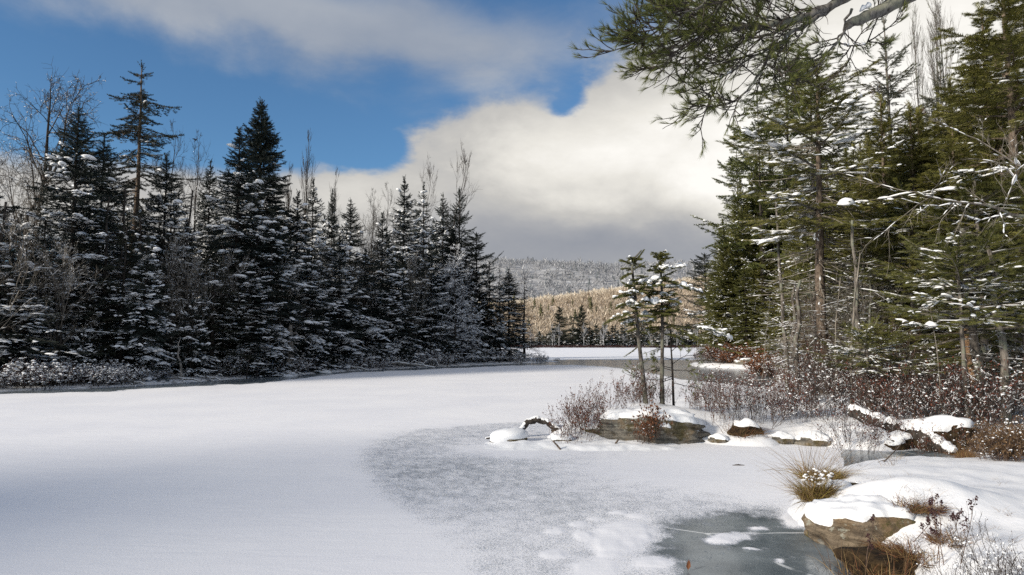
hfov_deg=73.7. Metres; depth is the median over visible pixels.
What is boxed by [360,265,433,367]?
spruce tree
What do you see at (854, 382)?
snowy bush
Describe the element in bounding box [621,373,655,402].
leatherleaf bush
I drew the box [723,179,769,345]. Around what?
spruce tree
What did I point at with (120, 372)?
snowy bush
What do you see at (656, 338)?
spruce tree
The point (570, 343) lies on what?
spruce tree
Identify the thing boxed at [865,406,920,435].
leatherleaf bush
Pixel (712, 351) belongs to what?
red bush
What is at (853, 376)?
snowy bush
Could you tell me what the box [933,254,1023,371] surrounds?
spruce tree
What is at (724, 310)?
spruce tree
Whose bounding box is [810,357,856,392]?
snowy bush
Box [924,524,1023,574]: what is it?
twig bush
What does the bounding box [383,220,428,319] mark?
spruce tree
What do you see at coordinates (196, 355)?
fir tree
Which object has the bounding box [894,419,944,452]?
leatherleaf bush
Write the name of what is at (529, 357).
snowy bush
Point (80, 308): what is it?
bare tree
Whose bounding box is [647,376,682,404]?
leatherleaf bush
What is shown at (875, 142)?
spruce tree
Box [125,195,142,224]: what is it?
spruce tree
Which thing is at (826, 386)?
twig bush
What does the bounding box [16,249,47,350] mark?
tree trunk
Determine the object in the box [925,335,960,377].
thicket bush
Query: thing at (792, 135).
pine tree
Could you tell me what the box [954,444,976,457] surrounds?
grass tussock
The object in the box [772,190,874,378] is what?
spruce tree
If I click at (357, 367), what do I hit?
driftwood
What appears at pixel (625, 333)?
spruce tree
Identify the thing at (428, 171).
bare tree
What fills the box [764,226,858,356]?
hemlock tree
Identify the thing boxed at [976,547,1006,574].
twig bush
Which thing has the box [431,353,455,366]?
snowy bush
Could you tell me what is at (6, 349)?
spruce tree
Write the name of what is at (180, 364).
dead sapling
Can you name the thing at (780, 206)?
spruce tree
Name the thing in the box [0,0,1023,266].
sky
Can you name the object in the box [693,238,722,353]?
spruce tree
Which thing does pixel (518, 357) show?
snowy bush
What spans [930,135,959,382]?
spruce tree
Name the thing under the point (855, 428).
leatherleaf bush
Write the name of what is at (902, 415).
leatherleaf bush
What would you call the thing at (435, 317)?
spruce tree
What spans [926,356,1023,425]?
snowy bush
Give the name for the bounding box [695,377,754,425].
leatherleaf bush
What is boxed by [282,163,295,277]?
bare tree
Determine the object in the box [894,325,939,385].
twig bush
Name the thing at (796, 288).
bare tree
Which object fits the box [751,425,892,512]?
grass tussock
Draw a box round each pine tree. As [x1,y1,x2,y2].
[544,307,572,345]
[567,0,915,159]
[568,305,592,345]
[622,323,713,405]
[672,253,712,326]
[690,130,764,301]
[693,93,812,336]
[703,28,864,249]
[746,50,860,279]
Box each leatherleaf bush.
[542,394,590,440]
[547,405,601,442]
[548,387,606,439]
[551,395,598,436]
[561,384,614,438]
[563,379,616,421]
[565,394,608,425]
[569,384,622,426]
[595,377,638,412]
[610,365,660,406]
[615,376,657,402]
[621,362,665,402]
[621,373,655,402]
[629,374,668,401]
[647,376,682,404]
[678,378,721,408]
[687,378,736,410]
[688,364,755,407]
[689,374,731,411]
[692,366,743,404]
[692,367,773,421]
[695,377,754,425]
[704,364,775,402]
[707,369,799,418]
[707,370,811,429]
[740,375,794,424]
[761,379,797,412]
[762,366,831,417]
[763,369,844,420]
[772,361,835,400]
[774,368,803,398]
[774,377,818,417]
[774,380,832,421]
[791,389,888,440]
[814,405,891,454]
[843,404,901,451]
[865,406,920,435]
[884,400,923,435]
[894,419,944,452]
[908,423,960,453]
[915,427,962,453]
[935,402,1023,450]
[955,401,1015,429]
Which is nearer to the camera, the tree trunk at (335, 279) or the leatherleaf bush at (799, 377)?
the leatherleaf bush at (799, 377)
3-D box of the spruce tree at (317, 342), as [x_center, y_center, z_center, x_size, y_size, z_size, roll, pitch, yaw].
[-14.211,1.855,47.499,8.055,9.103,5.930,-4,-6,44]
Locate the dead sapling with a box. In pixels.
[176,340,181,376]
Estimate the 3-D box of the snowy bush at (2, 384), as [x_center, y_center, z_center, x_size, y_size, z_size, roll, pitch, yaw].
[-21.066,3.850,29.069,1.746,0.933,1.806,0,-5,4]
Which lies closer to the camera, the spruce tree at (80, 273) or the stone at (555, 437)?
the stone at (555, 437)
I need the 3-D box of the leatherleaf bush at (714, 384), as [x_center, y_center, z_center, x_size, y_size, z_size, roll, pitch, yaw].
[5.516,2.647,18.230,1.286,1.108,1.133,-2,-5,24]
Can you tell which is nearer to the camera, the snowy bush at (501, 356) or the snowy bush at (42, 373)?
the snowy bush at (42, 373)
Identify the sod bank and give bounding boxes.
[832,546,918,574]
[838,424,886,433]
[882,430,914,449]
[895,414,974,451]
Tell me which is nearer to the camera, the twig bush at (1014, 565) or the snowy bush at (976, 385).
the twig bush at (1014, 565)
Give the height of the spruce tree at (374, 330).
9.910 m
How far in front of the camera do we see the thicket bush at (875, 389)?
15.01 m
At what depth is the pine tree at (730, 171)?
73.31 m
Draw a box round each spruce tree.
[0,195,79,367]
[0,220,117,361]
[0,248,107,387]
[2,212,41,295]
[6,102,142,365]
[41,60,211,351]
[46,132,149,362]
[49,247,125,346]
[50,185,87,265]
[52,211,177,370]
[90,233,190,381]
[116,204,131,225]
[121,151,219,367]
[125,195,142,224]
[128,209,150,283]
[136,226,172,303]
[149,219,225,372]
[157,216,200,290]
[164,249,262,373]
[180,265,302,377]
[188,159,229,307]
[191,124,302,365]
[202,96,309,313]
[222,206,279,283]
[230,211,328,375]
[273,189,329,359]
[280,248,354,373]
[291,177,340,352]
[307,209,321,280]
[308,235,384,368]
[315,214,329,276]
[318,188,341,350]
[322,198,379,354]
[332,248,418,367]
[352,251,386,354]
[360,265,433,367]
[362,212,417,361]
[379,174,428,353]
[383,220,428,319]
[398,217,432,340]
[403,261,462,363]
[407,181,451,350]
[421,241,490,362]
[425,217,449,310]
[427,194,461,320]
[432,258,467,354]
[433,228,475,356]
[435,186,493,329]
[445,291,492,356]
[447,232,509,318]
[447,292,497,362]
[454,265,492,356]
[476,261,512,358]
[480,300,513,356]
[480,308,517,361]
[490,269,533,359]
[534,331,546,345]
[541,332,551,345]
[556,334,569,345]
[562,330,575,345]
[567,330,580,344]
[575,327,597,345]
[581,328,593,345]
[589,324,599,345]
[590,325,605,345]
[598,327,610,344]
[603,249,654,403]
[604,331,615,345]
[606,326,620,345]
[611,325,620,345]
[613,326,630,346]
[617,320,633,344]
[628,327,644,345]
[640,326,647,345]
[641,249,742,403]
[643,326,652,345]
[648,331,665,345]
[664,328,674,345]
[665,329,681,345]
[674,324,695,345]
[676,323,685,345]
[683,329,697,345]
[687,218,742,360]
[692,242,747,360]
[692,300,717,347]
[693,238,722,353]
[703,269,753,348]
[705,227,741,343]
[712,192,744,322]
[716,45,998,393]
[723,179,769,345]
[723,262,772,349]
[729,179,774,337]
[735,161,775,328]
[738,245,780,346]
[741,260,795,374]
[760,147,785,300]
[760,193,815,364]
[763,168,832,326]
[767,163,836,328]
[770,167,812,308]
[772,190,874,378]
[774,147,851,339]
[774,165,791,293]
[788,174,899,356]
[788,247,833,346]
[807,315,970,410]
[810,141,875,341]
[814,142,881,302]
[828,92,950,336]
[830,135,895,325]
[834,126,1015,366]
[842,104,959,370]
[843,132,907,252]
[851,14,937,174]
[852,100,984,376]
[862,0,1023,395]
[873,213,1023,417]
[904,3,1023,380]
[904,54,1023,379]
[906,58,970,152]
[910,0,1023,366]
[910,72,1007,364]
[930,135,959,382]
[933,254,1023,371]
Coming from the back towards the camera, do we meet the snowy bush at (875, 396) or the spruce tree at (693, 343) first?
the spruce tree at (693, 343)
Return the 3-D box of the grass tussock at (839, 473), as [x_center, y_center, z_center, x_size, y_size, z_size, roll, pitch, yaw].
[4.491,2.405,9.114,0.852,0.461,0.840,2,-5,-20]
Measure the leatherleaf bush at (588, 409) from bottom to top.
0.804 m
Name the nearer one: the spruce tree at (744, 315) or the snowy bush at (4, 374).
the snowy bush at (4, 374)
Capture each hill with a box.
[352,263,715,299]
[506,283,703,340]
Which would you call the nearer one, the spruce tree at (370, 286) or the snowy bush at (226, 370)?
the snowy bush at (226, 370)
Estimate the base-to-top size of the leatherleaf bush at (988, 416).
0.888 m
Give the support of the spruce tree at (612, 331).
on the ground
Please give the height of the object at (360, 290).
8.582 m
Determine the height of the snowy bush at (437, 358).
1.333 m
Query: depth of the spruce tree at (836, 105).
21.15 m
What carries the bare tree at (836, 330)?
on the ground
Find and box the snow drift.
[485,438,686,451]
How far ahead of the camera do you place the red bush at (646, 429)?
13.21 m
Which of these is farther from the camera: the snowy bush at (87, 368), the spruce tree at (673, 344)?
the spruce tree at (673, 344)
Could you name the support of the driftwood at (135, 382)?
on the ground
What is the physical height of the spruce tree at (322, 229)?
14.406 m
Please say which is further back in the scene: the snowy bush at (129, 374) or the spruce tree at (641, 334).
the spruce tree at (641, 334)
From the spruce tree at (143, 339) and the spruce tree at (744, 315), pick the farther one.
the spruce tree at (744, 315)
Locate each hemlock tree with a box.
[762,178,1018,390]
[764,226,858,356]
[861,165,1023,404]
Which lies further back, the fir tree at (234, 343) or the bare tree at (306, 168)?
the bare tree at (306, 168)
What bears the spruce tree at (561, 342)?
on the ground
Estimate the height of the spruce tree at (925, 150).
10.274 m
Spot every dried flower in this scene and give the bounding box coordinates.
[865,514,876,574]
[913,505,946,541]
[927,493,943,567]
[948,496,977,567]
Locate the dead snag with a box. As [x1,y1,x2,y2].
[279,325,310,370]
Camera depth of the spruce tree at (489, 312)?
69.20 m
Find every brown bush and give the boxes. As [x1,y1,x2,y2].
[955,421,1023,461]
[969,415,1001,439]
[969,429,1018,458]
[970,422,1023,456]
[972,418,1023,461]
[972,421,995,442]
[1001,415,1023,435]
[1001,416,1023,454]
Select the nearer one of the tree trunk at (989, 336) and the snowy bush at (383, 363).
the tree trunk at (989, 336)
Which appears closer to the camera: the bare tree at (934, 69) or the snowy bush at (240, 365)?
the bare tree at (934, 69)
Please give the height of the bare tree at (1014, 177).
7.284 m
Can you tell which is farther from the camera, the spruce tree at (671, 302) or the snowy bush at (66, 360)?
the snowy bush at (66, 360)
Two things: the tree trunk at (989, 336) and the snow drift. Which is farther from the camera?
the tree trunk at (989, 336)
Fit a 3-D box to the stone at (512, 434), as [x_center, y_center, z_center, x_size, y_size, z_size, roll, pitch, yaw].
[-0.065,3.017,13.834,0.803,0.359,0.619,1,-5,-11]
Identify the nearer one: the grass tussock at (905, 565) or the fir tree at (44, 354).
the grass tussock at (905, 565)
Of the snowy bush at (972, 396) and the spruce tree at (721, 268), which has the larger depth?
the spruce tree at (721, 268)
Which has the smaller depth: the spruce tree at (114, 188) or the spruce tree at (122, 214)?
the spruce tree at (114, 188)
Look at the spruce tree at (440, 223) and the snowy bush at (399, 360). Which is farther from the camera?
the spruce tree at (440, 223)
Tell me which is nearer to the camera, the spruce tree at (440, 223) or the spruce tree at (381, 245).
the spruce tree at (381, 245)
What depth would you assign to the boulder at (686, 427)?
13.61 m
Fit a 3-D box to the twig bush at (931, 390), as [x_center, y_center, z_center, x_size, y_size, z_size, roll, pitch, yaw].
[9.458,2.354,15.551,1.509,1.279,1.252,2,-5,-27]
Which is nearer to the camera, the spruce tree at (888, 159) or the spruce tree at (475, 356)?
the spruce tree at (888, 159)
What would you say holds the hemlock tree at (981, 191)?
on the ground
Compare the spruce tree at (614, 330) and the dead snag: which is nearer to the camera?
the dead snag
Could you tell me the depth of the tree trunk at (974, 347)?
14.96 m
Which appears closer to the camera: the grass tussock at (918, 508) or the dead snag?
the grass tussock at (918, 508)
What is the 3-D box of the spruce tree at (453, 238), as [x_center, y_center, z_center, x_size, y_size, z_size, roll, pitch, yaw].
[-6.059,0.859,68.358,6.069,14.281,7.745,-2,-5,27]
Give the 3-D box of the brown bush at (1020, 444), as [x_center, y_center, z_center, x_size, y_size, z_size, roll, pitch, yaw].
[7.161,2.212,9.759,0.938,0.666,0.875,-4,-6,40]
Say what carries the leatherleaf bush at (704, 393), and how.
on the ground
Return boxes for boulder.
[580,407,710,443]
[734,358,751,364]
[794,430,831,446]
[801,494,915,549]
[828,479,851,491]
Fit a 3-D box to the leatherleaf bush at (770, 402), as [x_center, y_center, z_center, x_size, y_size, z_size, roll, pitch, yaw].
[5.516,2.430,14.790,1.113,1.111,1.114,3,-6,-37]
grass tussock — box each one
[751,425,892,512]
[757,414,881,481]
[810,537,899,574]
[817,463,866,479]
[841,561,899,574]
[845,534,945,574]
[858,533,922,562]
[870,532,953,573]
[876,488,963,520]
[916,519,990,550]
[943,440,978,455]
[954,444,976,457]
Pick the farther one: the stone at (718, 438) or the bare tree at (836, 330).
the bare tree at (836, 330)
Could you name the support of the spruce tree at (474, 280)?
on the ground
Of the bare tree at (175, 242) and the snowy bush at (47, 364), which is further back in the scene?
the bare tree at (175, 242)
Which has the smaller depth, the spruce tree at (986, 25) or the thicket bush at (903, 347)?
the thicket bush at (903, 347)
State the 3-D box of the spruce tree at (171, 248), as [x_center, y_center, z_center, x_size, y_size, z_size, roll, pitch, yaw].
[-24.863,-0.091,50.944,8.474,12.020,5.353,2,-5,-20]
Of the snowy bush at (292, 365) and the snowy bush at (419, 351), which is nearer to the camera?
the snowy bush at (292, 365)
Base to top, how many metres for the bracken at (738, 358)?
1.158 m
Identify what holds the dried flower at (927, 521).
on the ground
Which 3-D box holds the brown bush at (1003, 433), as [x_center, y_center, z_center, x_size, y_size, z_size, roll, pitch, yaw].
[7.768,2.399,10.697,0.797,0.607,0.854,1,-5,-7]
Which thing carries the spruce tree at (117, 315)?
on the ground
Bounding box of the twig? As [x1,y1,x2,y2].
[879,441,903,461]
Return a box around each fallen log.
[368,356,438,367]
[847,404,886,430]
[884,416,957,453]
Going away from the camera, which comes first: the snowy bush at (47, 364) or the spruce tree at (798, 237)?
the snowy bush at (47, 364)
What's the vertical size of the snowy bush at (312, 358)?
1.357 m
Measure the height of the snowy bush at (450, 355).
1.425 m
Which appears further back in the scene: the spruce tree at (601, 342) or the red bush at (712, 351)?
the spruce tree at (601, 342)
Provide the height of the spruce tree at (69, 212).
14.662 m
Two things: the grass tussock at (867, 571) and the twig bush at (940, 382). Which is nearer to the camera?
the grass tussock at (867, 571)
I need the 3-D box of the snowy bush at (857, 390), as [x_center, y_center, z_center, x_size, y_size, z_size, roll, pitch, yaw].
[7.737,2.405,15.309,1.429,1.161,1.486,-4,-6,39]
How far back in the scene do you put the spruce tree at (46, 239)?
33.19 m
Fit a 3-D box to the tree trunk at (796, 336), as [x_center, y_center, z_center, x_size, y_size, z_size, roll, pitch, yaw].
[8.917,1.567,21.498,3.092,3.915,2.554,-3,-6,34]
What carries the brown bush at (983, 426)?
on the ground
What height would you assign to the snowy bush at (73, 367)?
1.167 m
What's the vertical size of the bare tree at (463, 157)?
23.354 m
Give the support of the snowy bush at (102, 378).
on the ground
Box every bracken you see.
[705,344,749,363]
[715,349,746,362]
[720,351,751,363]
[743,350,769,357]
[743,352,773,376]
[744,361,779,375]
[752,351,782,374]
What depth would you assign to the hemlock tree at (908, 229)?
20.85 m
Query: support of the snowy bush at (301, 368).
on the ground
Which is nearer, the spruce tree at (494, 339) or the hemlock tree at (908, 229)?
the hemlock tree at (908, 229)
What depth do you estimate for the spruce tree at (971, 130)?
23.13 m
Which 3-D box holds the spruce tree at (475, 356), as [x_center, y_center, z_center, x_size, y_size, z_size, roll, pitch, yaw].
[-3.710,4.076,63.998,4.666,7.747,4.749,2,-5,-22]
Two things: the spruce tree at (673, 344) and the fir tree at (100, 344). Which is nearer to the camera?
the fir tree at (100, 344)
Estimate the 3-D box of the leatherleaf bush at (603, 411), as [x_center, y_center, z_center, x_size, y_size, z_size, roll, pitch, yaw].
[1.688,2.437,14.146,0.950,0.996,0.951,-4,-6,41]
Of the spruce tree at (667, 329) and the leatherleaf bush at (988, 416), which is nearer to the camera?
the leatherleaf bush at (988, 416)
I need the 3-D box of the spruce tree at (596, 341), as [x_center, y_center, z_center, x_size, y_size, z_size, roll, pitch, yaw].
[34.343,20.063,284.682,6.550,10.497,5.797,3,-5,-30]
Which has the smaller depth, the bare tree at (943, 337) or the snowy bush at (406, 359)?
the bare tree at (943, 337)
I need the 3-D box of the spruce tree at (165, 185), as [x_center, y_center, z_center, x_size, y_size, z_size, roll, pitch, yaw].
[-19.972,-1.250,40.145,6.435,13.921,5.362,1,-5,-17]
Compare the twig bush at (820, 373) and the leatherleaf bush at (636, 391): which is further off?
the twig bush at (820, 373)
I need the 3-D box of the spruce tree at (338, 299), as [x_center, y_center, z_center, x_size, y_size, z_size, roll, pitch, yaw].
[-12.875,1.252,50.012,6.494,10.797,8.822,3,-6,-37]
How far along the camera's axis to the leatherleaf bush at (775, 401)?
16.03 m
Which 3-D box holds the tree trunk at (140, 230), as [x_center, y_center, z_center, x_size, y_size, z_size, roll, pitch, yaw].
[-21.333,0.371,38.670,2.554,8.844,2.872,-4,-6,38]
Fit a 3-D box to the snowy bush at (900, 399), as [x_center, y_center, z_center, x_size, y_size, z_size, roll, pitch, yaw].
[8.239,2.181,14.094,1.976,1.544,1.900,-2,-5,27]
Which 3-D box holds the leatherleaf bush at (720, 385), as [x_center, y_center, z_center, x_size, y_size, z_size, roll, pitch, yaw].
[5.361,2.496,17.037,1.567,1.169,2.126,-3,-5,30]
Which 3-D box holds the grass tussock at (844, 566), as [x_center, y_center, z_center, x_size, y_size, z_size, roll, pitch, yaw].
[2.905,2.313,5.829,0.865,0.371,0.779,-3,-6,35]
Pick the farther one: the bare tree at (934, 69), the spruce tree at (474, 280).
the spruce tree at (474, 280)
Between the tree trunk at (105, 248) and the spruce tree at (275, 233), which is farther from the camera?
the spruce tree at (275, 233)
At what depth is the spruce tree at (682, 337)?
298.63 m
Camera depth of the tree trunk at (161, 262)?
39.53 m
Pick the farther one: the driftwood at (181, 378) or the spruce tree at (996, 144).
the driftwood at (181, 378)
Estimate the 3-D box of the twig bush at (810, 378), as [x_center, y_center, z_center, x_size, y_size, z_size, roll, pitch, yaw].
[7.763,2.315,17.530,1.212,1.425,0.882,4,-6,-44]
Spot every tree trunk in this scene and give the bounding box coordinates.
[0,175,28,218]
[0,202,24,316]
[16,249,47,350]
[49,249,91,355]
[78,197,135,360]
[108,187,142,366]
[130,216,169,334]
[155,240,164,305]
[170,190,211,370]
[210,245,242,328]
[230,220,260,304]
[332,243,348,343]
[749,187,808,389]
[753,279,852,392]
[756,284,814,383]
[814,220,912,392]
[872,183,915,352]
[884,233,957,392]
[891,228,1023,419]
[909,303,961,414]
[929,246,1023,424]
[977,181,1014,387]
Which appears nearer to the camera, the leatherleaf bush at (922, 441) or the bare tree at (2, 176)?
the leatherleaf bush at (922, 441)
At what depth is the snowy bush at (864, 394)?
14.87 m
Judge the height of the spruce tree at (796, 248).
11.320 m
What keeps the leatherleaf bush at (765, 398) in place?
on the ground
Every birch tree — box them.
[759,303,773,382]
[802,278,850,395]
[805,253,884,403]
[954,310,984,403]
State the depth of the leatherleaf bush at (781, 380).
15.41 m
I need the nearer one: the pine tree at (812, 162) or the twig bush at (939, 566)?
the twig bush at (939, 566)
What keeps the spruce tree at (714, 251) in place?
on the ground
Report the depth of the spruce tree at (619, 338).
280.85 m
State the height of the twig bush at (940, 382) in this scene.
1.701 m
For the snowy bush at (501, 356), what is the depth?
64.87 m
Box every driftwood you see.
[121,372,149,385]
[169,369,202,382]
[200,368,221,380]
[347,358,366,370]
[485,415,559,438]
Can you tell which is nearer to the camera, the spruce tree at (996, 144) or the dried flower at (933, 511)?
the dried flower at (933, 511)
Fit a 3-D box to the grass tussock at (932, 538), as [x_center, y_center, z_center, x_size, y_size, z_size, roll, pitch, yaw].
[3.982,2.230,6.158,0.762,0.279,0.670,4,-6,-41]
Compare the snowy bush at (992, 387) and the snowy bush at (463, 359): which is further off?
the snowy bush at (463, 359)
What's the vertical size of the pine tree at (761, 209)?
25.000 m
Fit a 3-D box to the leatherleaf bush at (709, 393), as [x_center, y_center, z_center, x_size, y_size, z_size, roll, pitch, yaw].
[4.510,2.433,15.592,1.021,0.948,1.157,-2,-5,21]
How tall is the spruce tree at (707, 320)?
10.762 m
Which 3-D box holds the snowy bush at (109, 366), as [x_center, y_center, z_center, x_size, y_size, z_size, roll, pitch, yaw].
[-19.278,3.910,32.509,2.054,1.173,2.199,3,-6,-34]
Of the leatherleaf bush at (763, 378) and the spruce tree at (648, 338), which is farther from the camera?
the spruce tree at (648, 338)
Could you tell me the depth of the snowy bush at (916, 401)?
14.07 m
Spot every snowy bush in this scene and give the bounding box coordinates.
[0,352,22,385]
[0,354,64,387]
[0,367,38,389]
[6,356,62,385]
[7,359,77,389]
[30,356,86,381]
[33,357,95,386]
[40,363,83,385]
[43,359,95,382]
[51,359,96,383]
[61,358,99,377]
[64,360,126,385]
[75,355,126,381]
[77,363,123,386]
[87,358,131,382]
[96,364,141,383]
[106,363,149,384]
[125,361,156,378]
[139,367,165,379]
[155,366,172,377]
[207,362,239,375]
[211,355,250,374]
[216,355,255,375]
[237,360,270,375]
[260,356,284,368]
[271,358,303,370]
[274,363,294,371]
[294,357,311,371]
[296,353,317,371]
[328,357,359,367]
[338,351,369,366]
[353,354,376,368]
[366,356,394,368]
[391,357,409,367]
[395,353,417,365]
[410,346,440,362]
[416,351,441,366]
[418,355,437,365]
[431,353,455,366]
[434,348,459,363]
[456,355,467,363]
[479,348,507,362]
[504,350,527,362]
[523,352,540,361]
[760,353,784,381]
[766,356,784,379]
[770,352,782,379]
[781,339,855,395]
[800,358,854,388]
[801,347,849,391]
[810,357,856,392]
[819,373,891,413]
[827,357,904,415]
[830,352,959,419]
[837,352,896,398]
[843,368,917,416]
[845,362,950,415]
[846,352,961,413]
[857,356,965,418]
[888,359,995,416]
[896,355,1020,422]
[897,372,975,418]
[907,353,1022,420]
[916,362,1023,426]
[925,370,1022,420]
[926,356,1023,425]
[951,365,1017,417]
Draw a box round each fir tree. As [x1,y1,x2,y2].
[4,295,51,375]
[34,345,48,362]
[41,326,72,361]
[64,329,104,381]
[92,335,116,364]
[133,304,182,373]
[159,331,183,371]
[163,298,222,376]
[176,307,225,373]
[223,325,244,371]
[283,305,319,370]
[328,326,355,367]
[407,314,426,355]
[448,334,464,363]
[772,247,808,350]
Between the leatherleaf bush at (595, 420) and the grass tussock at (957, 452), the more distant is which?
the leatherleaf bush at (595, 420)
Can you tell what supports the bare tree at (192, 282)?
on the ground
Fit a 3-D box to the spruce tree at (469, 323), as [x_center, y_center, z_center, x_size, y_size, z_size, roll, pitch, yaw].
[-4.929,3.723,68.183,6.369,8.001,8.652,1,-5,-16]
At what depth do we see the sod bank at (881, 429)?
13.44 m
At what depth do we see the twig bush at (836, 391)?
15.44 m
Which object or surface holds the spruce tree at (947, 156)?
on the ground
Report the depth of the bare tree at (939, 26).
32.20 m
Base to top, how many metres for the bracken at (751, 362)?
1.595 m
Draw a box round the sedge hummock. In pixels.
[709,414,777,437]
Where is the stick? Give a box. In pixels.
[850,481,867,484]
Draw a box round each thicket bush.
[768,313,849,381]
[775,297,875,374]
[836,367,914,412]
[843,341,888,394]
[845,343,918,408]
[853,354,914,410]
[854,321,950,394]
[886,361,941,417]
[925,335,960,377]
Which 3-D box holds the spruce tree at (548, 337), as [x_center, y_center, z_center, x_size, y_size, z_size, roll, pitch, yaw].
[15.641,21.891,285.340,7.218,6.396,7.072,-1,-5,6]
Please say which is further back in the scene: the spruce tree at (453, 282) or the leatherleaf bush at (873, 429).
the spruce tree at (453, 282)
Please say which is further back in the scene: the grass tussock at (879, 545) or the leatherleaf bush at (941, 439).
the leatherleaf bush at (941, 439)
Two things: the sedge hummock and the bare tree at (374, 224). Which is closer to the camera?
the sedge hummock
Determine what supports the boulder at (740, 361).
on the ground
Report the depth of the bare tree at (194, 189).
51.30 m
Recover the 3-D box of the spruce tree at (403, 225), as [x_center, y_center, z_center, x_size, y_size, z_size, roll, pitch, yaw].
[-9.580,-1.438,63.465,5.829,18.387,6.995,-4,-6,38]
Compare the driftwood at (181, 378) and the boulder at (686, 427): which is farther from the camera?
the driftwood at (181, 378)
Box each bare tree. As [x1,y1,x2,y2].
[0,60,105,296]
[0,143,85,332]
[0,149,18,192]
[0,211,83,362]
[0,244,50,343]
[14,233,106,362]
[42,247,144,345]
[134,226,213,372]
[149,121,194,292]
[155,246,223,368]
[172,130,217,244]
[194,251,283,357]
[262,257,326,351]
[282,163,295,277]
[299,128,319,251]
[312,242,343,360]
[329,167,341,248]
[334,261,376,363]
[344,214,388,336]
[357,188,387,303]
[365,183,402,256]
[398,248,430,355]
[415,160,438,258]
[436,142,478,252]
[600,321,609,347]
[757,271,860,363]
[760,248,845,330]
[764,301,907,370]
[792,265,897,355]
[800,272,948,366]
[801,257,878,340]
[804,232,949,390]
[806,249,921,383]
[831,117,1023,275]
[845,280,1016,394]
[874,265,1016,387]
[902,4,935,144]
[914,0,952,145]
[922,0,968,151]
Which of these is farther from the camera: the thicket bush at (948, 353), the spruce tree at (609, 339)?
the spruce tree at (609, 339)
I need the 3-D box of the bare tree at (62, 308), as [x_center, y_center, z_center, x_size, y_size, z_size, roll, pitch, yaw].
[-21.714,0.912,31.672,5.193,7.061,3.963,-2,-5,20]
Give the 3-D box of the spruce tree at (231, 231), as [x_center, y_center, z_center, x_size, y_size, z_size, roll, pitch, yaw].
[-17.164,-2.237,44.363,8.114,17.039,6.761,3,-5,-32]
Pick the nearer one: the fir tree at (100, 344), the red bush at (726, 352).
the fir tree at (100, 344)
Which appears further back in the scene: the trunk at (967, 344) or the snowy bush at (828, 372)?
the snowy bush at (828, 372)
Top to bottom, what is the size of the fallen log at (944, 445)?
0.652 m
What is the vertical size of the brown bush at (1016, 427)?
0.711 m
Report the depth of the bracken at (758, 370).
40.47 m
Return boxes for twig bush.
[784,342,846,417]
[787,342,856,400]
[792,344,867,416]
[793,350,825,403]
[807,334,863,407]
[869,337,949,414]
[888,341,928,408]
[891,349,994,417]
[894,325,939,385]
[902,346,995,417]
[903,367,952,415]
[913,541,1019,574]
[915,344,949,391]
[918,535,999,574]
[923,556,957,574]
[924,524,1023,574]
[946,502,1022,574]
[952,363,1023,420]
[954,531,1023,574]
[954,539,1023,574]
[963,537,1023,574]
[967,547,1019,574]
[971,344,1021,412]
[974,332,1023,424]
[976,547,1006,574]
[981,346,1023,422]
[992,544,1023,574]
[1003,542,1021,573]
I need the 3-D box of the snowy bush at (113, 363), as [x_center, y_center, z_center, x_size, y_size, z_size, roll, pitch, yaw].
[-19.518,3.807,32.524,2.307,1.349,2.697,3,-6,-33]
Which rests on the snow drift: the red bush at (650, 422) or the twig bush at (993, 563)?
the red bush at (650, 422)
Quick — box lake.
[0,348,980,574]
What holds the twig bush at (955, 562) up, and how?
on the ground
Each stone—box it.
[489,427,527,442]
[551,434,571,440]
[707,433,728,442]
[767,431,794,443]
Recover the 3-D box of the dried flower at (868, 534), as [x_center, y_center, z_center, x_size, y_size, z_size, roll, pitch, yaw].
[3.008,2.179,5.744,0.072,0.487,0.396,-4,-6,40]
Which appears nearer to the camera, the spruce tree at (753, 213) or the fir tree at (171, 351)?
the fir tree at (171, 351)
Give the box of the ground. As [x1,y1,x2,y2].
[0,341,1023,574]
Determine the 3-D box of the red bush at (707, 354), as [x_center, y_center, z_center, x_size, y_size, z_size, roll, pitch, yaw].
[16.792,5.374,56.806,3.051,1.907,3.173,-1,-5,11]
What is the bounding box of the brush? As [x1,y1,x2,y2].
[513,344,702,347]
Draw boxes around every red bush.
[631,416,654,443]
[636,399,672,437]
[636,409,662,442]
[696,341,733,362]
[698,344,726,363]
[709,342,750,362]
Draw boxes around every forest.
[337,256,716,300]
[474,275,711,339]
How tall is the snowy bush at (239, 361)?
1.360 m
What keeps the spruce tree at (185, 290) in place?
on the ground
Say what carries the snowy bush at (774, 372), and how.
on the ground
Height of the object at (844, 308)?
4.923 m

